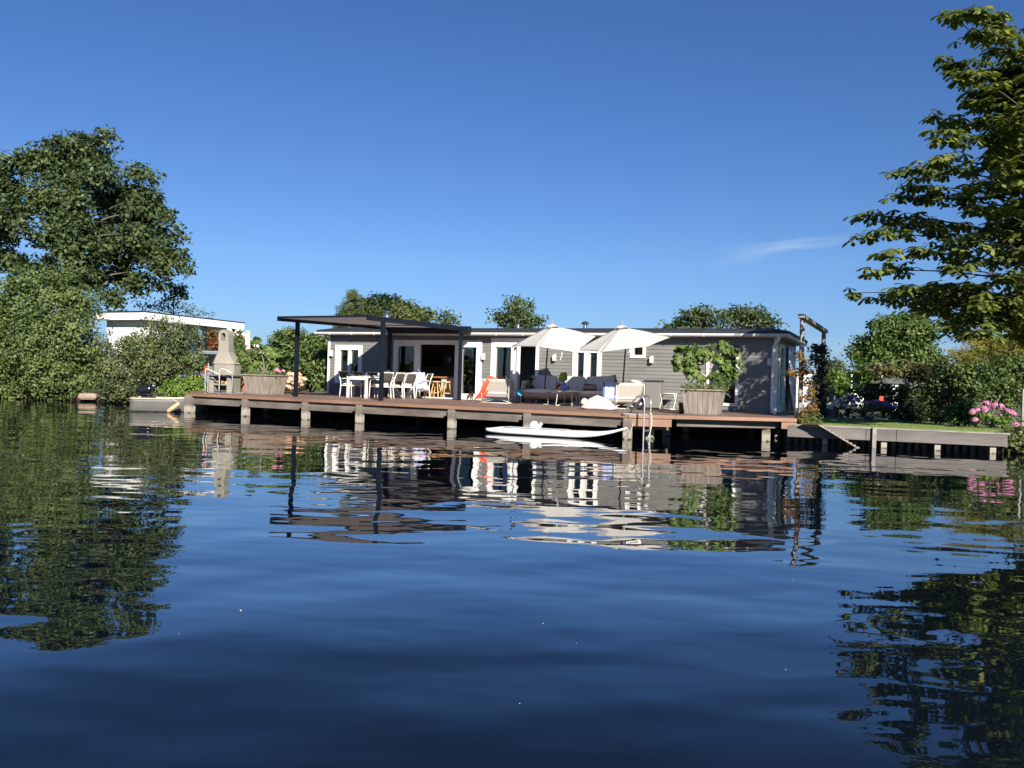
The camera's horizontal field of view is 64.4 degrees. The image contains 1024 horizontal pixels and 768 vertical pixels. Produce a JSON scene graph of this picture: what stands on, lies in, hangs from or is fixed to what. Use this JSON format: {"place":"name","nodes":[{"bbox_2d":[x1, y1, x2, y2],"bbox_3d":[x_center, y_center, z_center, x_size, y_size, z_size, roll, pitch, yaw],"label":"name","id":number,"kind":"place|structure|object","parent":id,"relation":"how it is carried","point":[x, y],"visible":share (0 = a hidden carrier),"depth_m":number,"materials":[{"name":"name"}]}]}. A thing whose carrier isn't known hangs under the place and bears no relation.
{"place":"outdoors","nodes":[
{"label":"outdoors","id":0,"kind":"place"},
{"bbox_2d":[183,351,260,382],"bbox_3d":[-13.504,-0.625,38.473,3.920,1.899,1.750,2,0,-14],"label":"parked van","id":1,"kind":"object","parent":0,"point":[211,355],"visible":0.05,"depth_m":37.49,"materials":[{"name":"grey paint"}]},
{"bbox_2d":[0,397,1023,767],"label":"water","id":2,"kind":"structure","parent":0,"point":[222,587],"depth_m":5.44,"materials":[{"name":"blue liquid"}]},
{"bbox_2d":[129,396,207,411],"bbox_3d":[-11.629,0.724,27.597,2.429,0.620,1.296,2,0,-15],"label":"dinghy","id":3,"kind":"object","parent":2,"relation":"on","point":[151,404],"visible":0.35,"depth_m":26.95,"materials":[{"name":"paint"}]},
{"bbox_2d":[137,385,163,397],"bbox_3d":[-12.167,0.637,27.357,0.879,1.204,0.320,2,0,0],"label":"outboard motor","id":4,"kind":"object","parent":3,"relation":"attached to","point":[144,391],"visible":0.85,"depth_m":27.24,"materials":[{"name":"black plastic"}]},
{"bbox_2d":[184,390,796,441],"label":"terrace deck","id":5,"kind":"structure","parent":2,"relation":"in","point":[453,410],"depth_m":23.16,"materials":[{"name":"brown wood"}]},
{"bbox_2d":[206,330,242,393],"bbox_3d":[-10.125,-0.795,28.678,1.000,2.235,0.720,2,0,13],"label":"garden barbecue","id":6,"kind":"object","parent":5,"relation":"on","point":[226,357],"visible":0.84,"depth_m":28.50,"materials":[{"name":"concrete"}]},
{"bbox_2d":[241,374,289,394],"bbox_3d":[-8.650,0.021,28.503,1.170,0.695,1.170,2,0,25],"label":"planter box","id":7,"kind":"object","parent":5,"relation":"on","point":[255,384],"visible":0.99,"depth_m":28.12,"materials":[{"name":"brown wood"}]},
{"bbox_2d":[234,336,290,371],"bbox_3d":[-8.905,-1.021,28.960,2.053,1.347,0.787,2,0,0],"label":"fig tree","id":8,"kind":"object","parent":7,"relation":"in","point":[272,359],"visible":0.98,"depth_m":28.80,"materials":[{"name":"green plant"}]},
{"bbox_2d":[248,369,283,377],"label":"herb plant","id":9,"kind":"object","parent":7,"relation":"in","point":[265,372],"visible":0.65,"depth_m":28.20,"materials":[{"name":"green plant"}]},
{"bbox_2d":[285,372,307,392],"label":"hydrangea","id":10,"kind":"object","parent":5,"relation":"on","point":[301,384],"visible":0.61,"depth_m":31.31,"materials":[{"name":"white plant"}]},
{"bbox_2d":[338,371,360,396],"bbox_3d":[-5.706,0.003,28.540,0.669,0.915,0.551,2,0,28],"label":"garden chair","id":11,"kind":"object","parent":5,"relation":"on","point":[343,375],"visible":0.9,"depth_m":28.50,"materials":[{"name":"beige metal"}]},
{"bbox_2d":[352,371,374,396],"bbox_3d":[-5.329,0.011,29.137,0.669,0.915,0.551,2,0,34],"label":"garden chair","id":12,"kind":"object","parent":5,"relation":"on","point":[360,373],"visible":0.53,"depth_m":29.16,"materials":[{"name":"beige metal"}]},
{"bbox_2d":[346,376,409,397],"bbox_3d":[-4.712,0.115,28.810,0.940,0.745,2.250,2,0,34],"label":"dining table","id":13,"kind":"object","parent":5,"relation":"on","point":[349,378],"visible":0.56,"depth_m":27.98,"materials":[{"name":"beige metal"}]},
{"bbox_2d":[367,372,388,396],"bbox_3d":[-4.917,0.020,29.710,0.669,0.915,0.551,2,0,40],"label":"garden chair","id":14,"kind":"object","parent":5,"relation":"on","point":[372,373],"visible":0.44,"depth_m":29.78,"materials":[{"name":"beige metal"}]},
{"bbox_2d":[277,315,481,400],"bbox_3d":[-4.333,-0.813,27.462,3.934,2.640,5.875,2,0,39],"label":"pergola","id":15,"kind":"object","parent":5,"relation":"on","point":[395,325],"visible":1,"depth_m":27.13,"materials":[{"name":"metal"}]},
{"bbox_2d":[369,372,393,398],"bbox_3d":[-4.461,0.046,27.791,0.669,0.915,0.551,2,0,34],"label":"garden chair","id":16,"kind":"object","parent":5,"relation":"on","point":[388,376],"visible":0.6,"depth_m":27.70,"materials":[{"name":"beige metal"}]},
{"bbox_2d":[388,372,405,398],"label":"garden chair","id":17,"kind":"object","parent":5,"relation":"on","point":[399,377],"visible":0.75,"depth_m":28.15,"materials":[{"name":"beige metal"}]},
{"bbox_2d":[394,373,416,398],"bbox_3d":[-3.775,0.061,28.772,0.669,0.915,0.551,2,0,37],"label":"garden chair","id":18,"kind":"object","parent":5,"relation":"on","point":[410,377],"visible":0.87,"depth_m":28.60,"materials":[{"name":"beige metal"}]},
{"bbox_2d":[410,374,432,398],"bbox_3d":[-3.244,0.074,29.237,0.669,0.915,0.551,2,0,-27],"label":"garden chair","id":19,"kind":"object","parent":5,"relation":"on","point":[428,378],"visible":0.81,"depth_m":29.09,"materials":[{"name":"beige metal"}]},
{"bbox_2d":[408,372,428,391],"bbox_3d":[-3.306,-0.041,29.183,0.790,0.759,0.321,2,0,11],"label":"throw blanket","id":20,"kind":"object","parent":19,"relation":"on","point":[420,376],"visible":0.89,"depth_m":29.11,"materials":[{"name":"white fabric"}]},
{"bbox_2d":[481,379,514,403],"bbox_3d":[-0.454,0.233,27.184,0.952,0.789,0.868,2,0,14],"label":"lounge chair","id":21,"kind":"object","parent":5,"relation":"on","point":[500,388],"visible":0.93,"depth_m":26.88,"materials":[{"name":"beige fabric"}]},
{"bbox_2d":[474,375,503,399],"bbox_3d":[-0.709,0.141,26.971,1.072,0.856,0.319,2,0,-29],"label":"orange towel","id":22,"kind":"object","parent":21,"relation":"on","point":[483,391],"visible":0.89,"depth_m":26.87,"materials":[{"name":"fabric"}]},
{"bbox_2d":[523,375,535,402],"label":"potted plant","id":23,"kind":"object","parent":5,"relation":"on","point":[531,387],"visible":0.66,"depth_m":27.50,"materials":[{"name":"green plant"}]},
{"bbox_2d":[512,320,595,403],"bbox_3d":[1.008,-0.648,25.765,2.172,2.695,3.961,2,0,-23],"label":"parasol","id":24,"kind":"object","parent":5,"relation":"on","point":[553,336],"visible":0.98,"depth_m":24.68,"materials":[{"name":"fabric"}]},
{"bbox_2d":[520,375,614,405],"bbox_3d":[1.832,0.195,26.908,3.038,1.011,0.892,2,0,25],"label":"garden sofa","id":25,"kind":"object","parent":5,"relation":"on","point":[573,383],"visible":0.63,"depth_m":26.97,"materials":[{"name":"grey fabric"}]},
{"bbox_2d":[583,384,596,390],"bbox_3d":[2.566,0.149,26.751,0.472,0.310,0.148,2,0,25],"label":"scatter cushion","id":26,"kind":"object","parent":25,"relation":"on","point":[589,387],"visible":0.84,"depth_m":26.71,"materials":[{"name":"fabric"}]},
{"bbox_2d":[556,391,580,405],"bbox_3d":[1.802,0.466,26.103,0.810,0.485,0.810,2,0,14],"label":"coffee table","id":27,"kind":"object","parent":5,"relation":"on","point":[564,398],"visible":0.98,"depth_m":26.01,"materials":[{"name":"beige metal"}]},
{"bbox_2d":[559,372,567,390],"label":"potted plant","id":28,"kind":"object","parent":27,"relation":"on","point":[562,377],"visible":1,"depth_m":25.99,"materials":[{"name":"green ceramic"}]},
{"bbox_2d":[581,395,618,410],"bbox_3d":[2.527,0.532,23.408,1.044,0.416,0.891,2,0,20],"label":"bean bag","id":29,"kind":"object","parent":5,"relation":"on","point":[597,402],"visible":1,"depth_m":23.14,"materials":[{"name":"fabric"}]},
{"bbox_2d":[579,321,669,407],"bbox_3d":[3.108,-0.552,24.387,2.384,2.646,3.286,2,0,-19],"label":"parasol","id":30,"kind":"object","parent":5,"relation":"on","point":[622,337],"visible":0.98,"depth_m":23.54,"materials":[{"name":"fabric"}]},
{"bbox_2d":[608,383,644,408],"bbox_3d":[3.476,0.365,25.383,1.002,0.789,0.868,2,0,-22],"label":"lounge chair","id":31,"kind":"object","parent":5,"relation":"on","point":[628,392],"visible":0.77,"depth_m":25.09,"materials":[{"name":"beige fabric"}]},
{"bbox_2d":[603,382,617,401],"bbox_3d":[3.009,0.251,24.956,0.464,0.615,0.137,2,0,-6],"label":"fringed throw","id":32,"kind":"object","parent":31,"relation":"on","point":[608,390],"visible":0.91,"depth_m":24.90,"materials":[{"name":"white fabric"}]},
{"bbox_2d":[622,395,651,440],"bbox_3d":[3.299,1.198,21.211,0.727,1.848,1.695,2,0,15],"label":"swim ladder","id":33,"kind":"object","parent":5,"relation":"attached to","point":[634,406],"visible":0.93,"depth_m":20.68,"materials":[{"name":"metal"}]},
{"bbox_2d":[644,380,663,407],"bbox_3d":[4.513,0.313,25.900,0.550,0.890,0.560,2,0,22],"label":"storage box","id":34,"kind":"object","parent":5,"relation":"on","point":[653,389],"visible":0.93,"depth_m":25.67,"materials":[{"name":"grey plastic"}]},
{"bbox_2d":[659,393,676,409],"bbox_3d":[4.935,0.548,25.656,0.462,0.509,0.422,2,0,25],"label":"folding stool","id":35,"kind":"object","parent":5,"relation":"on","point":[668,394],"visible":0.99,"depth_m":25.58,"materials":[{"name":"beige metal"}]},
{"bbox_2d":[679,388,724,415],"bbox_3d":[5.202,0.487,22.103,1.090,0.695,1.090,2,0,24],"label":"planter box","id":36,"kind":"object","parent":5,"relation":"on","point":[704,402],"visible":0.94,"depth_m":21.69,"materials":[{"name":"brown wood"}]},
{"bbox_2d":[679,382,724,392],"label":"herb plant","id":37,"kind":"object","parent":36,"relation":"in","point":[688,387],"visible":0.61,"depth_m":21.87,"materials":[{"name":"green plant"}]},
{"bbox_2d":[671,340,745,386],"bbox_3d":[5.349,-0.561,22.169,2.022,1.314,0.689,2,0,0],"label":"fig tree","id":38,"kind":"object","parent":36,"relation":"in","point":[693,355],"visible":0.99,"depth_m":22.02,"materials":[{"name":"green plant"}]},
{"bbox_2d":[711,376,730,392],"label":"rosemary bush","id":39,"kind":"object","parent":36,"relation":"on","point":[723,386],"visible":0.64,"depth_m":21.86,"materials":[{"name":"green plant"}]},
{"bbox_2d":[486,425,632,437],"bbox_3d":[1.133,1.149,21.075,3.916,0.435,0.843,2,0,21],"label":"paddleboard","id":40,"kind":"object","parent":2,"relation":"on","point":[549,432],"visible":0.99,"depth_m":20.78,"materials":[{"name":"white plastic"}]},
{"bbox_2d":[529,421,542,427],"bbox_3d":[0.627,1.134,21.488,0.360,0.310,0.269,2,0,25],"label":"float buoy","id":41,"kind":"object","parent":40,"relation":"on","point":[534,424],"visible":0.78,"depth_m":21.43,"materials":[{"name":"white plastic"}]},
{"bbox_2d":[314,328,807,433],"bbox_3d":[1.372,0.127,30.466,17.690,4.150,5.677,2,0,25],"label":"houseboat","id":42,"kind":"object","parent":2,"relation":"on","point":[760,386],"visible":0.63,"depth_m":27.87,"materials":[{"name":"grey wood"}]},
{"bbox_2d":[334,345,362,383],"bbox_3d":[-6.335,-0.767,31.514,1.262,1.487,0.112,2,0,25],"label":"double door","id":43,"kind":"structure","parent":42,"relation":"in","point":[348,358],"depth_m":31.51,"materials":[{"name":"white paint"}]},
{"bbox_2d":[392,340,421,396],"bbox_3d":[-3.938,-0.583,30.373,1.172,2.126,0.112,2,0,25],"label":"sliding door","id":44,"kind":"structure","parent":42,"relation":"in","point":[406,353],"depth_m":30.42,"materials":[{"name":"white paint"}]},
{"bbox_2d":[430,381,440,396],"bbox_3d":[-2.820,0.200,30.197,0.390,0.619,0.390,2,0,20],"label":"bar stool","id":45,"kind":"object","parent":42,"relation":"on","point":[437,382],"visible":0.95,"depth_m":30.12,"materials":[{"name":"brown wood"}]},
{"bbox_2d":[425,376,453,397],"bbox_3d":[-2.435,0.117,30.851,1.739,0.792,0.650,2,0,25],"label":"bar counter","id":46,"kind":"object","parent":42,"relation":"on","point":[451,379],"visible":0.36,"depth_m":30.55,"materials":[{"name":"brown wood"}]},
{"bbox_2d":[440,381,452,397],"bbox_3d":[-2.412,0.214,29.981,0.390,0.619,0.390,2,0,-20],"label":"bar stool","id":47,"kind":"object","parent":42,"relation":"on","point":[449,386],"visible":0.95,"depth_m":29.89,"materials":[{"name":"brown wood"}]},
{"bbox_2d":[444,348,454,364],"bbox_3d":[-2.375,-1.194,31.414,0.480,0.950,0.473,2,0,25],"label":"pendant lamp","id":48,"kind":"object","parent":42,"relation":"hanging from","point":[449,358],"visible":0.9,"depth_m":31.25,"materials":[{"name":"grey"}]},
{"bbox_2d":[453,340,481,399],"bbox_3d":[-1.581,-0.503,29.253,1.094,2.126,0.112,2,0,25],"label":"sliding door","id":49,"kind":"structure","parent":42,"relation":"in","point":[469,346],"depth_m":29.27,"materials":[{"name":"white paint"}]},
{"bbox_2d":[489,343,510,400],"bbox_3d":[-0.375,-0.418,28.680,0.842,2.035,0.112,2,0,25],"label":"patio door","id":50,"kind":"structure","parent":42,"relation":"in","point":[493,367],"depth_m":28.76,"materials":[{"name":"white paint"}]},
{"bbox_2d":[510,343,518,401],"bbox_3d":[0.086,-0.394,28.171,0.040,2.003,0.420,2,0,35],"label":"door leaf","id":51,"kind":"structure","parent":42,"relation":"in","point":[517,363],"depth_m":28.24,"materials":[{"name":"white paint"}]},
{"bbox_2d":[571,351,601,404],"bbox_3d":[2.509,-0.259,27.307,1.028,1.913,0.112,2,0,25],"label":"french door","id":52,"kind":"structure","parent":42,"relation":"in","point":[587,354],"depth_m":27.29,"materials":[{"name":"white paint"}]},
{"bbox_2d":[630,347,645,357],"bbox_3d":[4.117,-1.101,26.550,0.528,0.501,0.112,2,0,25],"label":"small window","id":53,"kind":"structure","parent":42,"relation":"in","point":[632,350],"depth_m":26.53,"materials":[{"name":"white paint"}]},
{"bbox_2d":[706,355,738,405],"bbox_3d":[6.566,-0.130,25.378,1.001,1.620,0.112,2,0,25],"label":"french door","id":54,"kind":"structure","parent":42,"relation":"in","point":[708,363],"depth_m":25.17,"materials":[{"name":"white paint"}]},
{"bbox_2d":[777,343,785,412],"bbox_3d":[8.428,-0.180,25.525,0.095,2.120,1.250,2,0,25],"label":"glazed door","id":55,"kind":"structure","parent":42,"relation":"in","point":[781,369],"depth_m":25.79,"materials":[{"name":"white paint"}]},
{"bbox_2d":[783,346,794,410],"bbox_3d":[9.330,-0.165,27.421,0.095,2.120,2.550,2,0,25],"label":"glazed door","id":56,"kind":"structure","parent":42,"relation":"in","point":[786,383],"depth_m":27.07,"materials":[{"name":"white paint"}]},
{"bbox_2d":[788,346,794,410],"bbox_3d":[9.241,-0.174,26.868,0.298,2.101,1.515,2,0,18],"label":"outdoor curtain","id":57,"kind":"object","parent":42,"relation":"hanging from","point":[791,364],"visible":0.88,"depth_m":26.58,"materials":[{"name":"white fabric"}]},
{"bbox_2d":[784,424,1009,453],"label":"timber quay","id":58,"kind":"structure","parent":2,"relation":"in","point":[970,441],"depth_m":20.35,"materials":[{"name":"grey wood"}]},
{"bbox_2d":[802,423,858,447],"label":"landing ramp","id":59,"kind":"structure","parent":58,"relation":"on","point":[835,434],"depth_m":20.41,"materials":[{"name":"beige wood"}]},
{"bbox_2d":[872,427,876,447],"bbox_3d":[9.072,1.744,20.383,0.090,1.320,0.070,2,0,16],"label":"mooring post","id":60,"kind":"object","parent":58,"relation":"attached to","point":[874,431],"visible":0.36,"depth_m":20.35,"materials":[{"name":"grey wood"}]},
{"bbox_2d":[0,0,1023,384],"label":"sky","id":61,"kind":"structure","parent":0,"point":[601,163],"materials":[{"name":"blue"}]},
{"bbox_2d":[13,380,1021,453],"bbox_3d":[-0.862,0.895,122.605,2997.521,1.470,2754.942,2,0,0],"label":"ground","id":62,"kind":"structure","parent":0,"point":[878,419],"depth_m":33.01,"materials":[{"name":"green plant"}]},
{"bbox_2d":[0,268,110,400],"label":"hawthorn bush","id":63,"kind":"object","parent":62,"relation":"on","point":[26,363],"visible":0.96,"depth_m":33.41,"materials":[{"name":"green plant"}]},
{"bbox_2d":[78,393,97,399],"bbox_3d":[-17.352,0.512,33.307,0.735,0.300,0.483,2,0,-11],"label":"bank stone","id":64,"kind":"object","parent":62,"relation":"on","point":[87,396],"visible":0.97,"depth_m":33.10,"materials":[{"name":"beige stone"}]},
{"bbox_2d":[0,124,197,374],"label":"maple tree","id":65,"kind":"object","parent":62,"relation":"on","point":[72,235],"visible":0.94,"depth_m":47.03,"materials":[{"name":"green plant"}]},
{"bbox_2d":[90,312,210,402],"bbox_3d":[-14.146,-1.025,32.264,4.809,3.706,2.339,2,0,0],"label":"willow bush","id":66,"kind":"object","parent":62,"relation":"on","point":[154,364],"visible":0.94,"depth_m":31.81,"materials":[{"name":"green plant"}]},
{"bbox_2d":[132,314,205,355],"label":"willow shoots","id":67,"kind":"object","parent":66,"relation":"attached to","point":[176,323],"visible":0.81,"depth_m":32.16,"materials":[{"name":"green plant"}]},
{"bbox_2d":[131,293,214,318],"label":"willow tree","id":68,"kind":"object","parent":62,"relation":"on","point":[173,304],"visible":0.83,"depth_m":57.70,"materials":[{"name":"green plant"}]},
{"bbox_2d":[96,311,250,388],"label":"house","id":69,"kind":"structure","parent":62,"relation":"on","point":[120,324],"depth_m":37.76,"materials":[{"name":"white paint"}]},
{"bbox_2d":[153,375,208,396],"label":"bush","id":70,"kind":"object","parent":62,"relation":"on","point":[182,388],"visible":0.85,"depth_m":31.01,"materials":[{"name":"green plant"}]},
{"bbox_2d":[198,330,245,351],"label":"red shrub","id":71,"kind":"object","parent":62,"relation":"on","point":[212,344],"visible":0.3,"depth_m":46.77,"materials":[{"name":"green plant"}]},
{"bbox_2d":[234,328,248,350],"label":"climbing plant","id":72,"kind":"object","parent":62,"relation":"on","point":[239,332],"visible":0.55,"depth_m":40.37,"materials":[{"name":"green plant"}]},
{"bbox_2d":[234,341,277,381],"bbox_3d":[-10.448,-0.628,33.006,2.532,2.197,1.344,2,0,0],"label":"laurel bush","id":73,"kind":"object","parent":62,"relation":"on","point":[244,369],"visible":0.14,"depth_m":32.79,"materials":[{"name":"green plant"}]},
{"bbox_2d":[257,326,327,392],"bbox_3d":[-8.905,-0.935,34.001,3.901,3.041,2.314,2,0,0],"label":"hazel hedge","id":74,"kind":"object","parent":62,"relation":"on","point":[313,354],"visible":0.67,"depth_m":33.52,"materials":[{"name":"green plant"}]},
{"bbox_2d":[331,288,369,327],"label":"spruce tree","id":75,"kind":"object","parent":62,"relation":"on","point":[352,301],"visible":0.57,"depth_m":57.33,"materials":[{"name":"green plant"}]},
{"bbox_2d":[357,291,405,314],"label":"oak tree","id":76,"kind":"object","parent":62,"relation":"on","point":[378,301],"visible":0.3,"depth_m":65.52,"materials":[{"name":"green plant"}]},
{"bbox_2d":[366,298,438,322],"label":"pine tree","id":77,"kind":"object","parent":62,"relation":"on","point":[404,310],"visible":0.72,"depth_m":59.21,"materials":[{"name":"green plant"}]},
{"bbox_2d":[430,306,461,325],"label":"birch tree","id":78,"kind":"object","parent":62,"relation":"on","point":[446,315],"visible":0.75,"depth_m":61.22,"materials":[{"name":"green plant"}]},
{"bbox_2d":[485,294,548,327],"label":"lime tree","id":79,"kind":"object","parent":62,"relation":"on","point":[517,311],"visible":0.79,"depth_m":51.02,"materials":[{"name":"green plant"}]},
{"bbox_2d":[57,352,1020,401],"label":"woods","id":80,"kind":"object","parent":62,"relation":"on","point":[827,389],"depth_m":91.00,"materials":[{"name":"green plant"}]},
{"bbox_2d":[655,303,734,327],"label":"ash tree","id":81,"kind":"object","parent":62,"relation":"on","point":[696,318],"visible":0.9,"depth_m":53.65,"materials":[{"name":"green plant"}]},
{"bbox_2d":[723,302,789,329],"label":"ash tree","id":82,"kind":"object","parent":62,"relation":"on","point":[745,317],"visible":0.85,"depth_m":53.90,"materials":[{"name":"green plant"}]},
{"bbox_2d":[816,356,848,399],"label":"ash tree","id":83,"kind":"object","parent":62,"relation":"on","point":[835,365],"visible":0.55,"depth_m":59.35,"materials":[{"name":"green plant"}]},
{"bbox_2d":[825,370,855,407],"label":"vine bush","id":84,"kind":"object","parent":62,"relation":"on","point":[839,383],"visible":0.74,"depth_m":29.88,"materials":[{"name":"green plant"}]},
{"bbox_2d":[855,398,871,415],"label":"hydrangea","id":85,"kind":"object","parent":62,"relation":"on","point":[863,402],"visible":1,"depth_m":25.04,"materials":[{"name":"white plant"}]},
{"bbox_2d":[832,396,900,420],"bbox_3d":[11.136,0.763,25.544,2.324,0.789,1.142,2,0,0],"label":"hydrangea","id":86,"kind":"object","parent":62,"relation":"on","point":[848,412],"visible":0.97,"depth_m":25.65,"materials":[{"name":"green plant"}]},
{"bbox_2d":[842,382,931,421],"bbox_3d":[11.992,0.602,26.007,2.862,1.358,0.889,2,0,0],"label":"shade bush","id":87,"kind":"object","parent":62,"relation":"on","point":[913,413],"visible":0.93,"depth_m":25.88,"materials":[{"name":"green plant"}]},
{"bbox_2d":[859,377,924,411],"bbox_3d":[16.925,0.465,37.000,2.227,1.598,4.600,2,0,0],"label":"car","id":88,"kind":"object","parent":62,"relation":"on","point":[895,383],"visible":0.28,"depth_m":35.81,"materials":[{"name":"black metal"}]},
{"bbox_2d":[838,308,947,389],"bbox_3d":[17.557,-1.116,36.945,4.918,4.816,2.688,2,0,0],"label":"linden tree","id":89,"kind":"object","parent":62,"relation":"on","point":[898,336],"visible":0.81,"depth_m":36.46,"materials":[{"name":"green plant"}]},
{"bbox_2d":[865,359,943,401],"bbox_3d":[14.431,0.154,29.979,2.808,2.165,1.497,2,0,0],"label":"red maple","id":90,"kind":"object","parent":62,"relation":"on","point":[907,370],"visible":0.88,"depth_m":29.92,"materials":[{"name":"green plant"}]},
{"bbox_2d":[904,355,967,421],"bbox_3d":[14.267,0.192,27.030,2.440,2.301,1.800,2,0,0],"label":"privet bush","id":91,"kind":"object","parent":62,"relation":"on","point":[939,399],"visible":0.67,"depth_m":26.80,"materials":[{"name":"green plant"}]},
{"bbox_2d":[923,398,976,426],"bbox_3d":[12.723,0.837,23.507,1.437,0.896,0.751,2,0,0],"label":"bright shrub","id":92,"kind":"object","parent":62,"relation":"on","point":[956,414],"visible":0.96,"depth_m":23.40,"materials":[{"name":"green plant"}]},
{"bbox_2d":[943,349,1023,423],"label":"yew bush","id":93,"kind":"object","parent":62,"relation":"on","point":[1004,382],"visible":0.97,"depth_m":25.76,"materials":[{"name":"green plant"}]},
{"bbox_2d":[943,329,1023,415],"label":"golden conifer","id":94,"kind":"object","parent":62,"relation":"on","point":[984,348],"visible":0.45,"depth_m":27.23,"materials":[{"name":"green plant"}]},
{"bbox_2d":[968,400,1020,428],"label":"hydrangea","id":95,"kind":"object","parent":62,"relation":"on","point":[996,419],"visible":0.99,"depth_m":21.92,"materials":[{"name":"pink plant"}]},
{"bbox_2d":[998,420,1023,453],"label":"overhanging bush","id":96,"kind":"object","parent":62,"relation":"on","point":[1015,442],"visible":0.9,"depth_m":19.80,"materials":[{"name":"green plant"}]},
{"bbox_2d":[794,371,826,407],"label":"white shed","id":97,"kind":"structure","parent":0,"point":[809,376],"depth_m":39.99,"materials":[{"name":"paint"}]},
{"bbox_2d":[824,410,839,417],"bbox_3d":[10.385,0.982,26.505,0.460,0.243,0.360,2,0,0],"label":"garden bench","id":98,"kind":"object","parent":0,"point":[833,415],"visible":0.52,"depth_m":26.36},
{"bbox_2d":[825,392,839,410],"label":"potted plant","id":99,"kind":"object","parent":98,"relation":"on","point":[830,405],"visible":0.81,"depth_m":26.38,"materials":[{"name":"white paint"}]},
{"bbox_2d":[795,417,1018,435],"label":"lawn","id":100,"kind":"structure","parent":0,"point":[907,427],"depth_m":21.30,"materials":[{"name":"green plant"}]},
{"bbox_2d":[796,412,823,423],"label":"grass tuft","id":101,"kind":"object","parent":100,"relation":"on","point":[810,420],"visible":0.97,"depth_m":21.64,"materials":[{"name":"green plant"}]},
{"bbox_2d":[797,314,827,422],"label":"garden arch","id":102,"kind":"structure","parent":100,"relation":"on","point":[804,318],"depth_m":21.95,"materials":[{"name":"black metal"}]},
{"bbox_2d":[783,351,821,421],"bbox_3d":[7.796,0.086,21.837,1.022,1.938,0.522,2,0,0],"label":"autumn vine","id":103,"kind":"object","parent":102,"relation":"attached to","point":[803,371],"visible":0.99,"depth_m":21.77,"materials":[{"name":"orange plant"}]},
{"bbox_2d":[807,343,832,418],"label":"ivy column","id":104,"kind":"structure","parent":102,"relation":"attached to","point":[819,360],"depth_m":25.22,"materials":[{"name":"green plant"}]},
{"bbox_2d":[842,4,1023,349],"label":"horse chestnut","id":105,"kind":"object","parent":100,"relation":"on","point":[1001,95],"visible":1,"depth_m":19.21,"materials":[{"name":"green plant"}]},
{"bbox_2d":[1020,389,1023,427],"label":"fence post","id":106,"kind":"object","parent":100,"relation":"on","point":[1022,408],"visible":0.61,"depth_m":20.58,"materials":[{"name":"beige wood"}]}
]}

